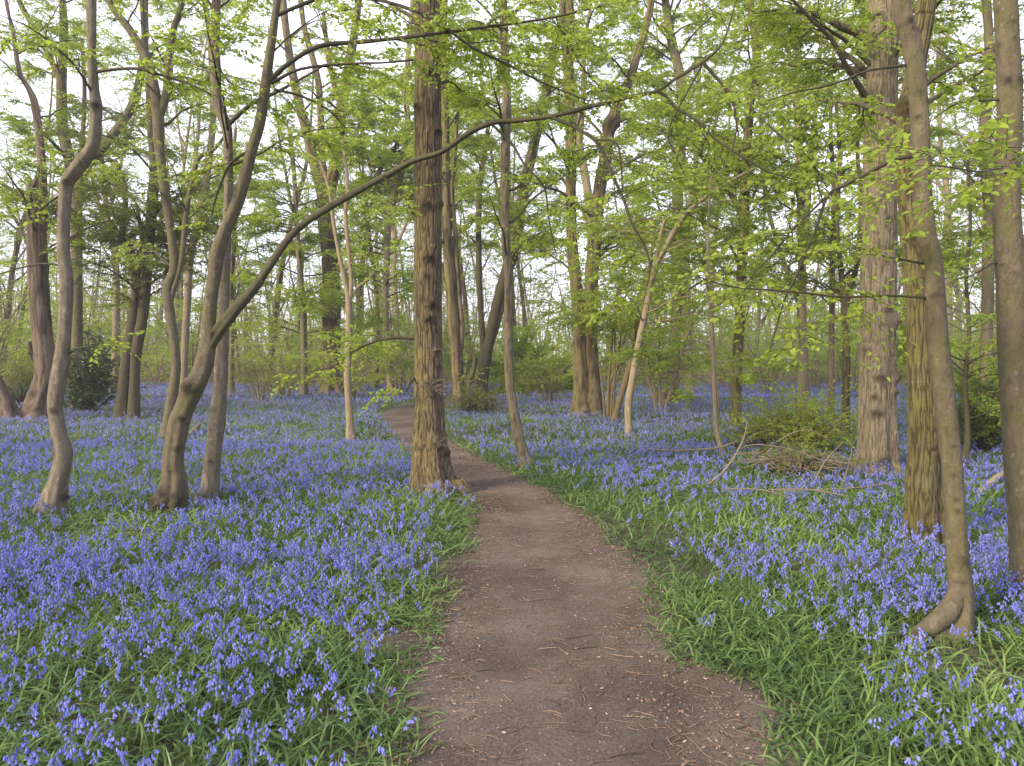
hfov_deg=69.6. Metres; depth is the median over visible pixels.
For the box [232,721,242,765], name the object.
bluebell
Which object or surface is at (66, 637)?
bluebell
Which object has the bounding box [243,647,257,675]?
bluebell
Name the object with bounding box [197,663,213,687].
bluebell
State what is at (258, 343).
hazel shrub
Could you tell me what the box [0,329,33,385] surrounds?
hazel shrub
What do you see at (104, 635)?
bluebell
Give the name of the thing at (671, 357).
hazel shrub
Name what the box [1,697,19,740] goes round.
bluebell
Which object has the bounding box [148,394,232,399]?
fallen log
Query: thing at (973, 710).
bluebell
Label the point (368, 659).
bluebell
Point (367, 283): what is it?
background tree
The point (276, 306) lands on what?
background tree
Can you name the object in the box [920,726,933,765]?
bluebell
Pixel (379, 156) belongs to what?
beech sapling
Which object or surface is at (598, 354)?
hazel shrub
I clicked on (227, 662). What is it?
bluebell
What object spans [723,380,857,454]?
bramble bush
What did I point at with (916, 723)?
bluebell
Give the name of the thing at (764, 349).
hazel shrub
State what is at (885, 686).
bluebell
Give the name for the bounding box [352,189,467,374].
background tree
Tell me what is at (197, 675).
bluebell
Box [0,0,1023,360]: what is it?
sky
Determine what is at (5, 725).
bluebell
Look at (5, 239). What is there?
background tree
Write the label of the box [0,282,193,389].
hazel shrub
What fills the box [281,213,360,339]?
background tree
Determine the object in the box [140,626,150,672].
bluebell
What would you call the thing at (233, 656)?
bluebell
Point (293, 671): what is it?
bluebell
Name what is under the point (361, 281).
background tree
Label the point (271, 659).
bluebell
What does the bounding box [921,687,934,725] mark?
bluebell
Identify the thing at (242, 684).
bluebell
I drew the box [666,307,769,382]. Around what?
hazel shrub
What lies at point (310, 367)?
hazel shrub
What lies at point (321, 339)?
hazel shrub
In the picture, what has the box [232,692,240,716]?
bluebell
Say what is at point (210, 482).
straight grey tree
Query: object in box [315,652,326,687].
bluebell
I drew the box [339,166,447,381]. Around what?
background tree
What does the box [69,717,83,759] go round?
bluebell
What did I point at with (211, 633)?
bluebell
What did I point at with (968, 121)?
background tree
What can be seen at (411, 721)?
bluebell
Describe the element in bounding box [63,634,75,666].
bluebell
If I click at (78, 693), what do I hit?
bluebell
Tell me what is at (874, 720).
bluebell
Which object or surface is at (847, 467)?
fallen branch
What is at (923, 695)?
bluebell
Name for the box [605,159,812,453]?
thin tan sapling
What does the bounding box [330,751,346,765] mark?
bluebell
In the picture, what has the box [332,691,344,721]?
bluebell
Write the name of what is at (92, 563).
bluebell carpet
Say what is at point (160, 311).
background tree
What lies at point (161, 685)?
bluebell
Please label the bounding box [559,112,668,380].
background tree
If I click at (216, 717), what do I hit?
bluebell
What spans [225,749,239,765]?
bluebell
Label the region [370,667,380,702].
bluebell
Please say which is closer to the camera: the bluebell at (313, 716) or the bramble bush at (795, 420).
the bluebell at (313, 716)
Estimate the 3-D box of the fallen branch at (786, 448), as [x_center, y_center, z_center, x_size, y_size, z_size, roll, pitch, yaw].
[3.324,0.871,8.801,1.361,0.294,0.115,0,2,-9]
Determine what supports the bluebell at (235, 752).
on the ground
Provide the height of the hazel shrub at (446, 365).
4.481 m
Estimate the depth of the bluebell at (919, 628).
3.59 m
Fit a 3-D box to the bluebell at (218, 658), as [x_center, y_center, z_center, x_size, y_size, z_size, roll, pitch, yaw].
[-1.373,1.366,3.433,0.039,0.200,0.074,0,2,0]
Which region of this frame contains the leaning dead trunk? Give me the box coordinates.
[0,375,22,423]
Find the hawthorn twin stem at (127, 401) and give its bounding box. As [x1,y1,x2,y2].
[0,0,258,419]
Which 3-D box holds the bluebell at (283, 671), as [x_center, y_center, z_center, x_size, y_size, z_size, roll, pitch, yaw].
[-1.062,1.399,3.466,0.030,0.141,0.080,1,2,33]
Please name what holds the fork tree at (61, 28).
on the ground
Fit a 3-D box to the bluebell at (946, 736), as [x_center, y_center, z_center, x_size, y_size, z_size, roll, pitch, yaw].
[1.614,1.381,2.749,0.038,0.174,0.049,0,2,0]
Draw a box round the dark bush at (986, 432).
[902,360,1001,452]
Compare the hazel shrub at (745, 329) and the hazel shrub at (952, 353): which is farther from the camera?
the hazel shrub at (745, 329)
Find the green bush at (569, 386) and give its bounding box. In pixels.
[488,352,621,394]
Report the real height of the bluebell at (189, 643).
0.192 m
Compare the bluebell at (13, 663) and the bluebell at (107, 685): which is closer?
the bluebell at (107, 685)
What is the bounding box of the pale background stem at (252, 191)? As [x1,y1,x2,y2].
[123,0,282,390]
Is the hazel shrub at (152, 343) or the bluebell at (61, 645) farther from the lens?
the hazel shrub at (152, 343)
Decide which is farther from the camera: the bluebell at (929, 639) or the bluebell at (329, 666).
the bluebell at (929, 639)
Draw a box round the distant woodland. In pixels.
[0,194,1023,379]
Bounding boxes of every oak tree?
[270,0,552,497]
[682,0,1023,479]
[748,0,1023,550]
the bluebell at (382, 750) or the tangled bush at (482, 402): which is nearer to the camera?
the bluebell at (382, 750)
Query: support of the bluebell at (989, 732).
on the ground
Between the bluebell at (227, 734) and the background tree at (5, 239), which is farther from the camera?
the background tree at (5, 239)
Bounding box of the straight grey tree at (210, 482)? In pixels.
[111,0,405,504]
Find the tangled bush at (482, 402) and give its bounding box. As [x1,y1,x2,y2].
[444,379,527,415]
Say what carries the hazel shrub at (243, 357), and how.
on the ground
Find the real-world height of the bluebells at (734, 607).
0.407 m
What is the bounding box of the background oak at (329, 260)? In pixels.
[197,0,400,394]
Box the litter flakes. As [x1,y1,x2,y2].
[346,444,790,765]
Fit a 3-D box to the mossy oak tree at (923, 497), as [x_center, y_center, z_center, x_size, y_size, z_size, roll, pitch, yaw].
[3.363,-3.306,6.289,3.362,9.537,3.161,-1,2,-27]
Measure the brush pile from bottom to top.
1.143 m
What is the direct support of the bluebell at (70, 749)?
on the ground
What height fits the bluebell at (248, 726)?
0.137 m
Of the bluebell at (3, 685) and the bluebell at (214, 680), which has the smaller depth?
the bluebell at (214, 680)
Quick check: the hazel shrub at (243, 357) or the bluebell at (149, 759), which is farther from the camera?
the hazel shrub at (243, 357)
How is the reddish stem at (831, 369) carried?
on the ground
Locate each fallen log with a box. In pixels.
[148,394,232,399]
[188,423,200,436]
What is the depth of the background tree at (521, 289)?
55.63 m
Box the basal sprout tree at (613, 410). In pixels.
[526,222,727,421]
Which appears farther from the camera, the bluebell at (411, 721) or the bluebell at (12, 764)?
the bluebell at (411, 721)
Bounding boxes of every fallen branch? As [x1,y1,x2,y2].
[646,441,735,451]
[707,417,746,484]
[723,488,797,501]
[734,436,780,448]
[739,444,843,466]
[754,438,783,457]
[757,430,831,467]
[768,489,850,497]
[777,482,894,490]
[812,441,843,484]
[840,441,851,489]
[975,470,1003,493]
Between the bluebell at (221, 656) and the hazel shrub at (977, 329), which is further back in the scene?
the hazel shrub at (977, 329)
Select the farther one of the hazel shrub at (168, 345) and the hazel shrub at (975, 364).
the hazel shrub at (168, 345)
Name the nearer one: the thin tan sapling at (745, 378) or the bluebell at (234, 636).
the bluebell at (234, 636)
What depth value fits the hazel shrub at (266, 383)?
26.08 m
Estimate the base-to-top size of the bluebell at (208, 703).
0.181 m
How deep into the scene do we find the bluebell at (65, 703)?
2.94 m
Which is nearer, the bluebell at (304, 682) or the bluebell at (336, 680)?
the bluebell at (304, 682)
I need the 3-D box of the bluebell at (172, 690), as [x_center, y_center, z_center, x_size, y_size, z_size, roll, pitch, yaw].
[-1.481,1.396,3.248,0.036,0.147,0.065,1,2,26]
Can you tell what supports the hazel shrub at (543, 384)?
on the ground
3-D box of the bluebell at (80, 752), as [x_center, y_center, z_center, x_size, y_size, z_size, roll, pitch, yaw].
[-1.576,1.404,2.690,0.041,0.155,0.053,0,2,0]
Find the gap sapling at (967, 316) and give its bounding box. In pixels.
[822,140,1023,467]
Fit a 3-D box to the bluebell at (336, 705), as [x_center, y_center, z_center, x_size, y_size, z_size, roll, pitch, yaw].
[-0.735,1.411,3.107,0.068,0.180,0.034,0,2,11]
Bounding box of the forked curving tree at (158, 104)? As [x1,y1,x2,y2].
[36,0,278,438]
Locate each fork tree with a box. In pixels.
[0,0,243,409]
[722,45,972,432]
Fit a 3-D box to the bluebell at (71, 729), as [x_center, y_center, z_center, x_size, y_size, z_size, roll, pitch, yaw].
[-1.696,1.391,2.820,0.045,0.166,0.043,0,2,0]
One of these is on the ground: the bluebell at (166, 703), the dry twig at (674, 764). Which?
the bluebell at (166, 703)
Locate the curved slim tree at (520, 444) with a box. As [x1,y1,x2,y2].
[367,0,647,469]
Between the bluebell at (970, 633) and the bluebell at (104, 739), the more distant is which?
the bluebell at (970, 633)
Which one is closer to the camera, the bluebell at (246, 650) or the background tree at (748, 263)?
the bluebell at (246, 650)
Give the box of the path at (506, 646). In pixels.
[355,390,813,765]
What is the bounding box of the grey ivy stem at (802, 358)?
[683,0,955,415]
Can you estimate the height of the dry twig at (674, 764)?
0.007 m
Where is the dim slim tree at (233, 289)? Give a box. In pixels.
[153,127,295,395]
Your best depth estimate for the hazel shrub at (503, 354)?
44.66 m
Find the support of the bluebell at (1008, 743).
on the ground
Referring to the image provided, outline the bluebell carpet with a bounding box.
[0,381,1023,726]
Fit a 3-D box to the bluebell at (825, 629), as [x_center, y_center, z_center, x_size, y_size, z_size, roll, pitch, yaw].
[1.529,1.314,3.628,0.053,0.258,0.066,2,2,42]
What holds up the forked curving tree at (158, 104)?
on the ground
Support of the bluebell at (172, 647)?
on the ground
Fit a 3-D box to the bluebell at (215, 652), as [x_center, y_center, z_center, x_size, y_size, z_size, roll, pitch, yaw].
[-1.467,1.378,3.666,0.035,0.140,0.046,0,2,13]
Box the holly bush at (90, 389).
[63,322,150,413]
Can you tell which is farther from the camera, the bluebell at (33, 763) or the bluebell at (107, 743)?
the bluebell at (107, 743)
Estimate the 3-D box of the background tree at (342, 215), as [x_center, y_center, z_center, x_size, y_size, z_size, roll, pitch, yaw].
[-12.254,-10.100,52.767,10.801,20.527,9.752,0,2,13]
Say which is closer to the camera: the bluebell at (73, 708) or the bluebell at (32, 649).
the bluebell at (73, 708)
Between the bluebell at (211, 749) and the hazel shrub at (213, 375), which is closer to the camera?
the bluebell at (211, 749)
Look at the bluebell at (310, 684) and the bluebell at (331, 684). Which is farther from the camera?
the bluebell at (310, 684)
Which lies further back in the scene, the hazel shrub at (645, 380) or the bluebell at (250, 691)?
the hazel shrub at (645, 380)
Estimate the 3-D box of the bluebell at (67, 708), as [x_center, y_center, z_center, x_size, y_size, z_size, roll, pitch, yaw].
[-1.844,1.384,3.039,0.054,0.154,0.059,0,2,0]
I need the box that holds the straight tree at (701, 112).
[609,0,867,429]
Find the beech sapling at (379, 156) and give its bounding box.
[285,0,494,394]
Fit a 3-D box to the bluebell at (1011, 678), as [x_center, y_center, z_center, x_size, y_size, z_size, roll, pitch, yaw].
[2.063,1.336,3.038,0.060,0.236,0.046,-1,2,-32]
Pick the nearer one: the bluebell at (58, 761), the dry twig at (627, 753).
the bluebell at (58, 761)
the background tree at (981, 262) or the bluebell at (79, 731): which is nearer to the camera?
the bluebell at (79, 731)
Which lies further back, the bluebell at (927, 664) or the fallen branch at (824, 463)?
the fallen branch at (824, 463)
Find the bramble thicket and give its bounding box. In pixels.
[4,345,960,389]
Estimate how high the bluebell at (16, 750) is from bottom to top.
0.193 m
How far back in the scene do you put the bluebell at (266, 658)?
3.56 m
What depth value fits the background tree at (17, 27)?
36.41 m
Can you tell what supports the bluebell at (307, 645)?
on the ground
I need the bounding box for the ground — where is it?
[0,363,1023,765]
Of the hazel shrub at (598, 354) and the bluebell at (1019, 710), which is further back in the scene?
the hazel shrub at (598, 354)
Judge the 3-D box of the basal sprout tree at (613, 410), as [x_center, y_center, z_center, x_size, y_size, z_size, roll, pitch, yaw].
[2.696,-1.500,18.630,4.483,5.271,4.678,2,2,44]
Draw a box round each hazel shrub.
[0,250,103,369]
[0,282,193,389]
[0,310,86,387]
[0,326,56,373]
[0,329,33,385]
[15,295,129,381]
[28,325,111,353]
[58,294,182,381]
[84,320,155,373]
[105,307,194,381]
[108,269,255,369]
[140,344,197,384]
[144,323,241,373]
[188,358,249,381]
[195,343,264,373]
[212,349,306,402]
[229,334,330,399]
[234,360,277,378]
[235,319,315,377]
[239,325,342,392]
[263,311,363,390]
[285,328,373,383]
[290,327,412,399]
[308,320,370,372]
[311,319,413,384]
[316,294,446,397]
[394,318,478,378]
[394,334,468,383]
[398,282,523,380]
[444,342,503,378]
[464,335,535,384]
[465,316,538,353]
[479,344,546,363]
[495,349,601,404]
[513,245,704,405]
[524,342,572,373]
[555,339,611,375]
[559,338,623,379]
[564,227,796,412]
[600,327,733,406]
[601,300,692,381]
[604,362,682,389]
[617,330,716,384]
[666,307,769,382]
[687,299,839,393]
[692,312,762,375]
[696,345,766,389]
[715,306,796,382]
[720,329,792,387]
[743,329,794,375]
[759,312,858,385]
[762,299,858,380]
[769,332,857,383]
[770,353,855,389]
[784,298,858,382]
[786,284,906,392]
[850,353,901,373]
[896,363,970,396]
[897,307,975,366]
[899,338,996,397]
[901,320,999,399]
[949,320,996,388]
[952,337,998,396]
[953,323,996,373]
[954,324,996,354]
[971,316,994,356]
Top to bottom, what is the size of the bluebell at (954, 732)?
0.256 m
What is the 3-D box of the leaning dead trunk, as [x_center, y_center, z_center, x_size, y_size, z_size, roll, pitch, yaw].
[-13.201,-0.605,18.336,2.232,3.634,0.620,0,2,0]
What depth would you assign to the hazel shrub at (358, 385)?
28.67 m
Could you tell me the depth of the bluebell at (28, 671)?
3.41 m
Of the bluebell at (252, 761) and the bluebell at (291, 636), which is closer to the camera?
the bluebell at (252, 761)
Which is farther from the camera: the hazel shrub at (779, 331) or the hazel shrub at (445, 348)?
the hazel shrub at (779, 331)
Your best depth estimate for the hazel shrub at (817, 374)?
46.20 m
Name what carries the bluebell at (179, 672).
on the ground
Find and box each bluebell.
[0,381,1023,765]
[0,646,8,684]
[0,677,7,696]
[0,690,11,700]
[0,718,19,741]
[1,643,13,687]
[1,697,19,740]
[3,753,18,765]
[5,672,18,696]
[7,659,18,687]
[7,737,27,765]
[8,760,17,765]
[11,654,22,668]
[18,673,28,717]
[19,752,36,765]
[23,741,40,765]
[24,646,35,664]
[24,661,36,688]
[24,728,48,762]
[26,664,37,689]
[27,703,38,728]
[27,755,38,765]
[29,646,38,670]
[29,706,37,738]
[32,747,50,765]
[34,629,52,665]
[34,657,47,694]
[34,667,47,694]
[42,631,63,680]
[44,646,55,673]
[48,746,67,761]
[48,752,61,765]
[49,758,60,765]
[56,648,70,670]
[56,721,70,759]
[57,630,68,665]
[57,634,68,658]
[57,698,70,722]
[58,695,68,721]
[58,712,70,745]
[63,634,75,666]
[64,668,86,713]
[64,724,75,759]
[64,739,78,755]
[64,746,75,765]
[65,702,82,735]
[69,688,82,712]
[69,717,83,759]
[72,649,83,669]
[73,748,83,765]
[75,666,86,705]
[76,636,86,661]
[79,716,88,731]
[82,726,93,762]
[85,731,96,758]
[87,749,101,764]
[89,653,107,684]
[94,720,113,753]
[98,628,114,674]
[98,730,113,759]
[100,702,108,739]
[101,681,114,721]
[104,635,119,675]
[104,657,116,683]
[104,706,120,750]
[105,735,117,763]
[110,737,125,763]
[111,643,124,674]
[111,654,132,693]
[114,667,120,697]
[117,644,126,670]
[117,750,127,765]
[120,758,128,765]
[122,701,139,735]
[130,660,142,694]
[130,709,141,757]
[132,676,161,724]
[133,703,149,736]
[137,750,159,765]
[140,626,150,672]
[140,647,150,673]
[141,756,156,765]
[145,643,156,669]
[145,721,158,748]
[148,703,173,740]
[150,675,161,691]
[151,712,162,762]
[155,677,165,705]
[155,703,168,741]
[156,632,163,674]
[156,682,168,728]
[156,684,169,726]
[158,702,168,732]
[167,642,181,665]
[167,653,178,685]
[169,682,178,712]
[170,670,181,702]
[171,694,182,727]
[174,641,184,671]
[174,693,184,741]
[178,684,203,716]
[183,731,194,765]
[185,679,195,718]
[187,633,192,663]
[188,643,199,677]
[188,670,205,689]
[188,703,208,760]
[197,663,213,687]
[197,702,210,728]
[203,746,212,765]
[206,621,216,663]
[206,673,215,712]
[206,736,219,765]
[207,676,217,715]
[210,659,220,683]
[211,681,223,731]
[212,645,220,656]
[213,652,220,699]
[213,712,223,730]
[215,638,225,652]
[215,676,234,714]
[217,728,233,746]
[218,689,230,708]
[220,654,231,681]
[222,656,230,684]
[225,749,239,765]
[226,629,235,653]
[226,677,240,726]
[226,750,241,765]
[228,657,233,682]
[229,655,240,681]
[230,696,239,726]
[231,641,238,652]
[231,651,243,688]
[231,753,242,765]
[232,644,243,681]
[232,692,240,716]
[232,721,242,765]
[236,726,260,763]
[237,686,257,705]
[238,690,248,706]
[239,685,255,721]
[239,708,246,727]
[240,681,262,719]
[241,674,251,683]
[241,710,251,721]
[242,634,251,666]
[242,728,262,765]
[243,646,254,655]
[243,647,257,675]
[243,667,255,708]
[247,720,258,752]
[247,751,257,765]
[257,652,264,671]
[258,680,269,703]
[260,721,271,755]
[260,749,280,763]
[261,651,269,668]
[263,655,274,680]
[268,647,286,681]
[271,664,277,681]
[276,666,285,690]
[278,727,291,765]
[280,666,290,687]
[282,707,291,760]
[283,646,292,677]
[285,631,295,672]
[285,658,297,694]
[286,717,296,759]
[287,689,292,718]
[289,663,297,691]
[290,695,304,725]
[291,649,302,686]
[292,715,308,749]
[293,707,305,749]
[294,683,307,713]
[297,711,305,735]
[298,674,306,707]
[301,637,309,670]
[306,756,317,765]
[307,679,315,706]
[308,673,321,716]
[309,686,325,725]
[311,706,321,749]
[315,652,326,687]
[317,647,331,697]
[321,661,331,693]
[322,672,333,721]
[325,673,336,718]
[329,671,339,701]
[330,696,345,733]
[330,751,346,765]
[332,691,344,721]
[340,706,351,745]
[357,653,374,674]
[360,652,372,690]
[363,645,371,670]
[364,681,374,715]
[368,725,381,755]
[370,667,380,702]
[372,633,383,671]
[378,745,385,760]
[381,686,395,708]
[401,716,416,751]
[814,622,828,673]
[860,663,876,709]
[863,643,871,669]
[868,715,881,753]
[872,713,910,760]
[875,682,887,701]
[881,669,893,707]
[884,659,899,697]
[890,736,899,765]
[891,687,903,719]
[894,640,905,682]
[898,715,927,759]
[900,672,911,699]
[901,702,918,757]
[902,629,913,671]
[903,655,912,681]
[903,686,913,723]
[905,669,925,700]
[905,753,920,765]
[907,636,914,673]
[908,689,927,719]
[909,661,934,700]
[910,641,917,658]
[912,668,921,696]
[913,635,925,684]
[918,626,926,662]
[918,629,925,674]
[918,636,930,661]
[919,656,934,690]
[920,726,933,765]
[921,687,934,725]
[927,657,941,679]
[932,648,947,683]
[936,702,948,761]
[939,728,949,765]
[945,669,955,718]
[948,674,969,725]
[948,721,964,765]
[959,627,984,675]
[959,678,973,701]
[962,715,978,757]
[964,664,977,702]
[968,703,983,755]
[979,703,999,735]
[982,726,997,753]
[991,703,1010,748]
[993,743,1013,764]
[994,736,1014,765]
[995,718,1010,763]
[999,703,1008,726]
[1002,710,1023,737]
[1004,683,1017,739]
[1005,677,1019,706]
[1016,708,1023,716]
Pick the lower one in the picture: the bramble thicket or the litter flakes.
the litter flakes
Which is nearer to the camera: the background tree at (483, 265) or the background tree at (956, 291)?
the background tree at (956, 291)
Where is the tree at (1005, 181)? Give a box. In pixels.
[806,0,1023,598]
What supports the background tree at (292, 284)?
on the ground
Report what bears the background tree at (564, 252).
on the ground
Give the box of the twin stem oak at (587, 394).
[455,0,731,417]
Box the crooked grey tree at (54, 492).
[0,0,251,519]
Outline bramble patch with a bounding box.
[710,404,780,445]
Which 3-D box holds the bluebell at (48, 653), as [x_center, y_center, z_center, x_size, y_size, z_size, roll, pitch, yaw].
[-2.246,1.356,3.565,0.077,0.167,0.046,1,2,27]
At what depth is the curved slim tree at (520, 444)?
10.33 m
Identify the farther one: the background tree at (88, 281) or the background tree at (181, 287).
the background tree at (88, 281)
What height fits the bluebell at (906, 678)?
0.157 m
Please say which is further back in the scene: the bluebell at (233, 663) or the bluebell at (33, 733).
the bluebell at (233, 663)
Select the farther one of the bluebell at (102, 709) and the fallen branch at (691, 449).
the fallen branch at (691, 449)
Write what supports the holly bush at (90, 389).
on the ground
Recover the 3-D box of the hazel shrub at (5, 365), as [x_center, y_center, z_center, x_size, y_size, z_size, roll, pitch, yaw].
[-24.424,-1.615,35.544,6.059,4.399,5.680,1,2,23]
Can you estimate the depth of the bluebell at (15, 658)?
3.49 m
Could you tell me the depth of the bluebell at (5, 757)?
2.67 m
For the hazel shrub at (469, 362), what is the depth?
35.57 m
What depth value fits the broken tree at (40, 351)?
18.49 m
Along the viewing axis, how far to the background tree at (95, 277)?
67.11 m
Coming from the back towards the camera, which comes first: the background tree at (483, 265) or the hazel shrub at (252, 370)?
the background tree at (483, 265)
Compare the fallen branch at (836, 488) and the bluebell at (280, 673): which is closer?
the bluebell at (280, 673)
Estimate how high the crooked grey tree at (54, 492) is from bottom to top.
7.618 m
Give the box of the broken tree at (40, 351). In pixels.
[0,0,159,422]
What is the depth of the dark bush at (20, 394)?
24.98 m
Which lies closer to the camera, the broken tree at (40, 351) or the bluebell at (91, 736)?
the bluebell at (91, 736)
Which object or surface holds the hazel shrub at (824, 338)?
on the ground
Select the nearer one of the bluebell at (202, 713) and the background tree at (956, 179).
the bluebell at (202, 713)
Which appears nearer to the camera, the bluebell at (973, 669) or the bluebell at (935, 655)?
the bluebell at (973, 669)
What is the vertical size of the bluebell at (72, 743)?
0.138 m
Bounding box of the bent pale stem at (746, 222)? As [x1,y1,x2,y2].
[541,119,803,437]
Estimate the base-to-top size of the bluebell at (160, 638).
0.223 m
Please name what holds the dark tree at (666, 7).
on the ground
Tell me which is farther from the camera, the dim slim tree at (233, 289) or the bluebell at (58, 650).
the dim slim tree at (233, 289)
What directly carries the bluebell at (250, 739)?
on the ground
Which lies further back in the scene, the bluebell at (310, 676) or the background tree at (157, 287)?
the background tree at (157, 287)
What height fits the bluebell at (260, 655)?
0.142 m
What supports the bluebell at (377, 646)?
on the ground
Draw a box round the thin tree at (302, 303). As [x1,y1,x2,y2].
[211,129,371,396]
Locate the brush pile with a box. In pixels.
[726,424,884,481]
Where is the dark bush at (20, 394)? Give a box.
[2,361,33,404]
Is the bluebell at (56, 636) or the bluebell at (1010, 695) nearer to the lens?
the bluebell at (1010, 695)
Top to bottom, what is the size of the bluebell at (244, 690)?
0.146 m
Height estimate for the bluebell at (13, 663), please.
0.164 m
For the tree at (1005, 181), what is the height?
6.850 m
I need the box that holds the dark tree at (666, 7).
[576,0,785,403]
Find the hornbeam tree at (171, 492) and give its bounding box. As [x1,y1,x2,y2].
[149,0,906,516]
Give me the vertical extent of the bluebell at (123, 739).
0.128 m
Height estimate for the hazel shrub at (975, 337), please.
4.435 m
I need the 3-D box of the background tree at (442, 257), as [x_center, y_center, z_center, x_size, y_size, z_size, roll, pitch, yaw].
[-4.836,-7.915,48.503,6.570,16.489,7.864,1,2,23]
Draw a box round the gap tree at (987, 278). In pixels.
[820,0,1023,401]
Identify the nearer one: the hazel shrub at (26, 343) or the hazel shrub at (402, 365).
the hazel shrub at (402, 365)
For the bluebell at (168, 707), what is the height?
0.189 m
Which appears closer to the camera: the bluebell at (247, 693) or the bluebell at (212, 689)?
the bluebell at (212, 689)
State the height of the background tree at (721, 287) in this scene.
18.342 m
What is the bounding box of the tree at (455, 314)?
[358,0,538,410]
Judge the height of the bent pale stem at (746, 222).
5.928 m
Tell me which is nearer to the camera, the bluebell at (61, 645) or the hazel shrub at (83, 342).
the bluebell at (61, 645)
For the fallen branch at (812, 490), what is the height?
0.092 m
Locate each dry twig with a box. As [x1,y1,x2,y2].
[609,752,647,757]
[661,763,691,764]
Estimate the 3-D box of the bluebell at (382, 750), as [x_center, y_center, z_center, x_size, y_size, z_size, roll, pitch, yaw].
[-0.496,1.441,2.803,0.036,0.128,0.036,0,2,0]
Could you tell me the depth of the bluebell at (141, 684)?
3.15 m
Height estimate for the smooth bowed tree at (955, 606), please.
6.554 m
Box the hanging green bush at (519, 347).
[463,319,570,389]
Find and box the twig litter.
[389,455,766,765]
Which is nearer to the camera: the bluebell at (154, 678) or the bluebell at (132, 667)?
the bluebell at (154, 678)
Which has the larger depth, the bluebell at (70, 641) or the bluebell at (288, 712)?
the bluebell at (70, 641)
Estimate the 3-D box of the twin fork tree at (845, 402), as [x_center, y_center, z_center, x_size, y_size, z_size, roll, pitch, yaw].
[6.993,-2.961,15.426,5.451,8.352,4.525,0,2,0]
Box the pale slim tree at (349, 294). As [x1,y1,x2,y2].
[248,87,413,444]
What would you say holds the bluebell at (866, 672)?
on the ground
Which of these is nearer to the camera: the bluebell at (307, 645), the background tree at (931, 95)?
the bluebell at (307, 645)
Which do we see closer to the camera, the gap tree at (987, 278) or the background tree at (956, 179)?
the gap tree at (987, 278)
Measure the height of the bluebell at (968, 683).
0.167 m
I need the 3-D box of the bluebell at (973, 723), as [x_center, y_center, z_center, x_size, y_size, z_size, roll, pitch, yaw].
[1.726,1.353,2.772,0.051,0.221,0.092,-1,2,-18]
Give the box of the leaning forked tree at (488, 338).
[389,0,614,398]
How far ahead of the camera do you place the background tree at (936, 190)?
48.66 m
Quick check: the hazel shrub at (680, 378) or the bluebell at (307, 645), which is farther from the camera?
the hazel shrub at (680, 378)
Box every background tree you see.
[0,7,52,38]
[0,51,95,379]
[0,117,53,311]
[0,131,76,379]
[0,144,91,371]
[0,166,52,335]
[0,170,21,296]
[15,2,208,390]
[49,233,111,317]
[50,227,137,342]
[83,1,251,341]
[83,164,186,330]
[83,198,123,342]
[102,87,246,339]
[118,115,210,380]
[120,245,201,376]
[144,67,303,382]
[178,5,353,384]
[185,186,272,375]
[200,142,290,368]
[248,208,300,343]
[251,156,337,376]
[276,98,413,375]
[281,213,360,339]
[282,75,413,382]
[295,34,469,384]
[297,3,411,390]
[320,176,413,384]
[334,131,407,328]
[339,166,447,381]
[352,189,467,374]
[400,74,492,382]
[400,152,500,343]
[405,169,484,309]
[442,171,502,341]
[442,200,489,351]
[447,13,604,350]
[472,0,697,288]
[473,132,545,337]
[531,172,620,341]
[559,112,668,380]
[575,0,778,392]
[633,78,790,387]
[648,134,784,373]
[660,0,951,398]
[694,43,850,383]
[694,193,788,339]
[756,160,856,337]
[773,192,859,364]
[786,0,1023,369]
[794,209,899,345]
[805,185,898,375]
[817,0,1023,377]
[818,85,952,312]
[841,173,963,290]
[841,182,954,335]
[848,185,940,370]
[899,108,981,370]
[928,40,1023,317]
[933,0,1023,313]
[934,88,1023,312]
[942,6,1023,327]
[964,176,1023,330]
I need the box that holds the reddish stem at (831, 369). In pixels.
[729,45,975,426]
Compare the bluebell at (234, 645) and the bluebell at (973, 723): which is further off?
the bluebell at (234, 645)
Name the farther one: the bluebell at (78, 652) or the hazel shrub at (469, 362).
the hazel shrub at (469, 362)
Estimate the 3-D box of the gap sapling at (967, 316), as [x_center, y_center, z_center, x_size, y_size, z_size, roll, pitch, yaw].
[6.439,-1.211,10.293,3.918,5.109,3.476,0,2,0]
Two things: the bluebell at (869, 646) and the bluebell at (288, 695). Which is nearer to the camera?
the bluebell at (288, 695)
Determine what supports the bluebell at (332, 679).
on the ground
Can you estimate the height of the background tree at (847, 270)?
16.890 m
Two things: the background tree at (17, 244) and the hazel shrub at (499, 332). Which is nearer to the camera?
the background tree at (17, 244)
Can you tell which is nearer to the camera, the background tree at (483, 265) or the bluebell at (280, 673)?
the bluebell at (280, 673)
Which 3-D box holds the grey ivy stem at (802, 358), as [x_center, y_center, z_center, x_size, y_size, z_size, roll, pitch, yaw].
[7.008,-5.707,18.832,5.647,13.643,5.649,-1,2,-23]
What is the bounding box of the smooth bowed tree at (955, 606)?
[575,0,974,646]
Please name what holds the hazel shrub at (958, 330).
on the ground
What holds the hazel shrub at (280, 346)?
on the ground
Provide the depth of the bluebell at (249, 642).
3.66 m
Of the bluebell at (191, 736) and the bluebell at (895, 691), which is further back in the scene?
the bluebell at (895, 691)
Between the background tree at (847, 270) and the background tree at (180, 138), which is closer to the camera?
the background tree at (180, 138)
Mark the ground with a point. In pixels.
(690, 573)
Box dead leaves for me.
[347,443,780,765]
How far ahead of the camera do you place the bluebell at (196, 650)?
3.60 m

